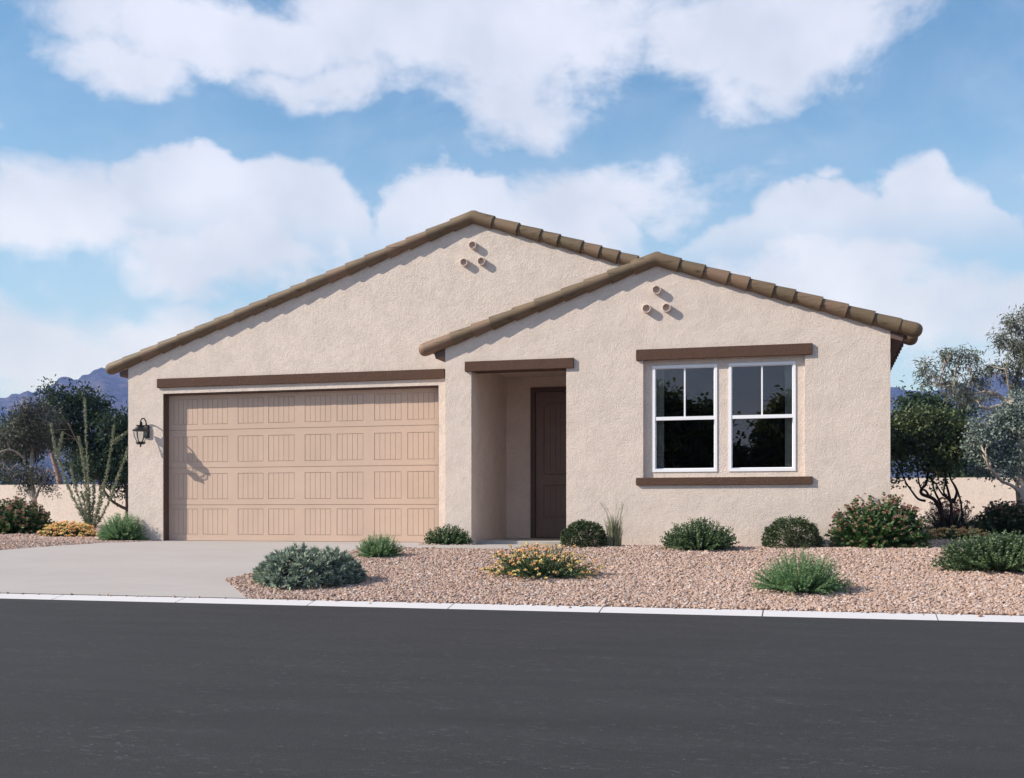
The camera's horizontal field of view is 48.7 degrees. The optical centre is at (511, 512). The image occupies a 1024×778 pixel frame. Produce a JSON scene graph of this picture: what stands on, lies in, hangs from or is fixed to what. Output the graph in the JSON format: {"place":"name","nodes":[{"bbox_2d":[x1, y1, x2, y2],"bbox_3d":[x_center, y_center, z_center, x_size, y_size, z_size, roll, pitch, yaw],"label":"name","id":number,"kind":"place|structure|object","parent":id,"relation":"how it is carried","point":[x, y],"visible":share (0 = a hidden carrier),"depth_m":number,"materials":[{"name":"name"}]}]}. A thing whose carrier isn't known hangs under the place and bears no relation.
{"place":"outdoors","nodes":[
{"label":"outdoors","id":0,"kind":"place"},
{"bbox_2d":[0,540,527,597],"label":"driveway","id":1,"kind":"structure","parent":0,"point":[178,568],"depth_m":14.69,"materials":[{"name":"concrete"}]},
{"bbox_2d":[0,367,1022,484],"bbox_3d":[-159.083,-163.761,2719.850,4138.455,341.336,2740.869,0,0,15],"label":"mountains","id":2,"kind":"structure","parent":0,"point":[116,385],"depth_m":2441.99,"materials":[{"name":"stone"}]},
{"bbox_2d":[0,598,1023,777],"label":"road","id":3,"kind":"structure","parent":0,"point":[108,689],"depth_m":5.92,"materials":[{"name":"grey asphalt"}]},
{"bbox_2d":[0,0,1023,397],"label":"sky","id":4,"kind":"structure","parent":0,"point":[169,168],"materials":[{"name":"blue"}]},
{"bbox_2d":[0,524,1023,619],"bbox_3d":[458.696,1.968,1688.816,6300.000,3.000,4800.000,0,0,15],"label":"ground","id":5,"kind":"structure","parent":0,"point":[609,587],"depth_m":11.76,"materials":[{"name":"beige gravel"}]},
{"bbox_2d":[0,461,20,484],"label":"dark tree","id":6,"kind":"object","parent":5,"relation":"on","point":[3,481],"visible":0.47,"depth_m":50.56,"materials":[{"name":"green plant"}]},
{"bbox_2d":[0,494,54,533],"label":"flowering shrub","id":7,"kind":"object","parent":5,"relation":"on","point":[17,516],"visible":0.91,"depth_m":24.59,"materials":[{"name":"green plant"}]},
{"bbox_2d":[0,394,67,504],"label":"gum tree","id":8,"kind":"object","parent":5,"relation":"on","point":[33,440],"visible":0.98,"depth_m":33.82,"materials":[{"name":"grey plant"}]},
{"bbox_2d":[0,374,127,519],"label":"dark tree","id":9,"kind":"object","parent":5,"relation":"on","point":[97,413],"visible":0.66,"depth_m":37.81,"materials":[{"name":"green plant"}]},
{"bbox_2d":[37,520,98,536],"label":"lantana","id":10,"kind":"object","parent":5,"relation":"on","point":[62,528],"visible":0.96,"depth_m":21.41,"materials":[{"name":"yellow plant"}]},
{"bbox_2d":[46,437,118,484],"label":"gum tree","id":11,"kind":"object","parent":5,"relation":"on","point":[55,466],"visible":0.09,"depth_m":48.77,"materials":[{"name":"green plant"}]},
{"bbox_2d":[49,397,127,529],"bbox_3d":[-10.898,-1.297,29.266,2.308,3.476,0.814,0,0,15],"label":"ocotillo","id":12,"kind":"object","parent":5,"relation":"on","point":[90,518],"visible":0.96,"depth_m":29.26,"materials":[{"name":"green plant"}]},
{"bbox_2d":[95,511,149,540],"bbox_3d":[-6.454,0.227,18.796,0.915,0.518,0.766,0,0,15],"label":"green bush","id":13,"kind":"object","parent":5,"relation":"on","point":[119,528],"visible":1,"depth_m":18.65,"materials":[{"name":"green plant"}]},
{"bbox_2d":[250,541,367,590],"bbox_3d":[-2.327,0.592,12.854,1.419,0.557,1.180,0,0,15],"label":"shrub","id":14,"kind":"object","parent":5,"relation":"on","point":[316,566],"visible":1,"depth_m":12.58,"materials":[{"name":"green plant"}]},
{"bbox_2d":[355,531,403,557],"bbox_3d":[-1.746,0.417,14.966,0.720,0.360,0.551,0,0,15],"label":"green bush","id":15,"kind":"object","parent":5,"relation":"on","point":[380,547],"visible":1,"depth_m":14.90,"materials":[{"name":"green plant"}]},
{"bbox_2d":[423,523,473,544],"bbox_3d":[-0.938,0.315,16.493,0.778,0.335,0.475,0,0,15],"label":"shrub","id":16,"kind":"object","parent":5,"relation":"on","point":[445,536],"visible":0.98,"depth_m":16.41,"materials":[{"name":"green plant"}]},
{"bbox_2d":[0,477,1015,525],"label":"garden wall","id":17,"kind":"structure","parent":5,"relation":"on","point":[979,493],"depth_m":36.62,"materials":[{"name":"paint"}]},
{"bbox_2d":[0,593,1023,621],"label":"kerb","id":18,"kind":"structure","parent":5,"relation":"on","point":[898,616],"depth_m":11.03,"materials":[{"name":"concrete"}]},
{"bbox_2d":[105,210,922,546],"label":"house","id":19,"kind":"structure","parent":5,"relation":"on","point":[481,378],"depth_m":17.49,"materials":[{"name":"beige paint"}]},
{"bbox_2d":[132,418,149,446],"bbox_3d":[-6.123,-1.329,18.696,0.234,0.495,0.325,0,0,15],"label":"wall lantern","id":20,"kind":"object","parent":19,"relation":"attached to","point":[145,429],"depth_m":18.66,"materials":[{"name":"black metal"}]},
{"bbox_2d":[169,387,437,541],"bbox_3d":[-3.418,-0.752,18.316,4.799,2.420,0.050,0,0,15],"label":"garage door","id":21,"kind":"structure","parent":19,"relation":"in","point":[340,465],"depth_m":18.27,"materials":[{"name":"paint"}]},
{"bbox_2d":[535,392,565,537],"bbox_3d":[0.884,-0.780,18.391,1.025,2.386,0.120,0,0,15],"label":"front door","id":22,"kind":"structure","parent":19,"relation":"in","point":[550,406],"depth_m":18.46,"materials":[{"name":"paint"}]},
{"bbox_2d":[653,364,716,471],"bbox_3d":[2.436,-1.324,15.912,0.899,1.497,0.153,0,0,15],"label":"window","id":23,"kind":"structure","parent":19,"relation":"in","point":[658,371],"depth_m":15.95,"materials":[{"name":"plastic"}]},
{"bbox_2d":[729,361,795,470],"bbox_3d":[3.458,-1.324,15.635,0.900,1.497,0.153,0,0,15],"label":"window","id":24,"kind":"structure","parent":19,"relation":"in","point":[790,366],"depth_m":15.59,"materials":[{"name":"plastic"}]},
{"bbox_2d":[479,542,604,578],"bbox_3d":[0.304,0.535,12.873,1.472,0.412,0.971,0,0,15],"label":"lantana","id":25,"kind":"object","parent":5,"relation":"on","point":[516,567],"visible":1,"depth_m":12.75,"materials":[{"name":"yellow plant"}]},
{"bbox_2d":[559,519,607,546],"bbox_3d":[1.009,0.296,15.665,0.742,0.440,0.589,0,0,15],"label":"box ball","id":26,"kind":"object","parent":5,"relation":"on","point":[588,536],"visible":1,"depth_m":15.52,"materials":[{"name":"green plant"}]},
{"bbox_2d":[600,503,627,545],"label":"ornamental grass","id":27,"kind":"object","parent":5,"relation":"on","point":[614,537],"depth_m":15.53,"materials":[{"name":"green plant"}]},
{"bbox_2d":[658,517,739,550],"bbox_3d":[2.464,0.274,14.941,1.089,0.452,0.801,0,0,15],"label":"shrub","id":28,"kind":"object","parent":5,"relation":"on","point":[704,537],"visible":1,"depth_m":14.78,"materials":[{"name":"green plant"}]},
{"bbox_2d":[761,514,824,547],"bbox_3d":[3.741,0.270,15.060,0.850,0.523,0.716,0,0,15],"label":"box ball","id":29,"kind":"object","parent":5,"relation":"on","point":[774,529],"visible":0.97,"depth_m":14.91,"materials":[{"name":"green plant"}]},
{"bbox_2d":[750,547,856,594],"bbox_3d":[2.945,0.574,11.450,1.062,0.474,0.825,0,0,15],"label":"green bush","id":30,"kind":"object","parent":5,"relation":"on","point":[815,577],"visible":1,"depth_m":11.33,"materials":[{"name":"green plant"}]},
{"bbox_2d":[824,492,936,548],"bbox_3d":[4.893,0.105,15.050,1.449,0.778,1.186,0,0,15],"label":"flowering shrub","id":31,"kind":"object","parent":5,"relation":"on","point":[898,527],"visible":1,"depth_m":14.81,"materials":[{"name":"green plant"}]},
{"bbox_2d":[890,397,974,528],"bbox_3d":[9.734,-1.132,26.424,2.549,3.173,1.617,0,0,15],"label":"crooked tree","id":32,"kind":"object","parent":5,"relation":"on","point":[931,460],"visible":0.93,"depth_m":26.29,"materials":[{"name":"green plant"}]},
{"bbox_2d":[890,380,993,477],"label":"dark tree","id":33,"kind":"object","parent":5,"relation":"on","point":[912,398],"visible":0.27,"depth_m":40.16,"materials":[{"name":"green plant"}]},
{"bbox_2d":[904,304,1023,440],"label":"gum tree","id":34,"kind":"object","parent":5,"relation":"on","point":[964,391],"visible":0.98,"depth_m":33.44,"materials":[{"name":"green plant"}]},
{"bbox_2d":[929,529,1023,571],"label":"leafy shrub","id":35,"kind":"object","parent":5,"relation":"on","point":[982,555],"visible":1,"depth_m":12.31,"materials":[{"name":"green plant"}]},
{"bbox_2d":[955,384,1023,505],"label":"silver tree","id":36,"kind":"object","parent":5,"relation":"on","point":[1007,460],"visible":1,"depth_m":23.55,"materials":[{"name":"green plant"}]},
{"bbox_2d":[969,498,1023,534],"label":"flowering shrub","id":37,"kind":"object","parent":5,"relation":"on","point":[1001,517],"visible":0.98,"depth_m":22.69,"materials":[{"name":"green plant"}]},
{"bbox_2d":[922,493,978,531],"bbox_3d":[10.343,0.009,26.690,1.414,0.949,1.180,0,0,15],"label":"grevillea","id":38,"kind":"object","parent":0,"point":[936,524],"visible":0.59,"depth_m":26.56,"materials":[{"name":"grey plant"}]},
{"bbox_2d":[924,525,991,539],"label":"lantana","id":39,"kind":"object","parent":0,"point":[943,533],"visible":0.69,"depth_m":19.27,"materials":[{"name":"green plant"}]}
]}

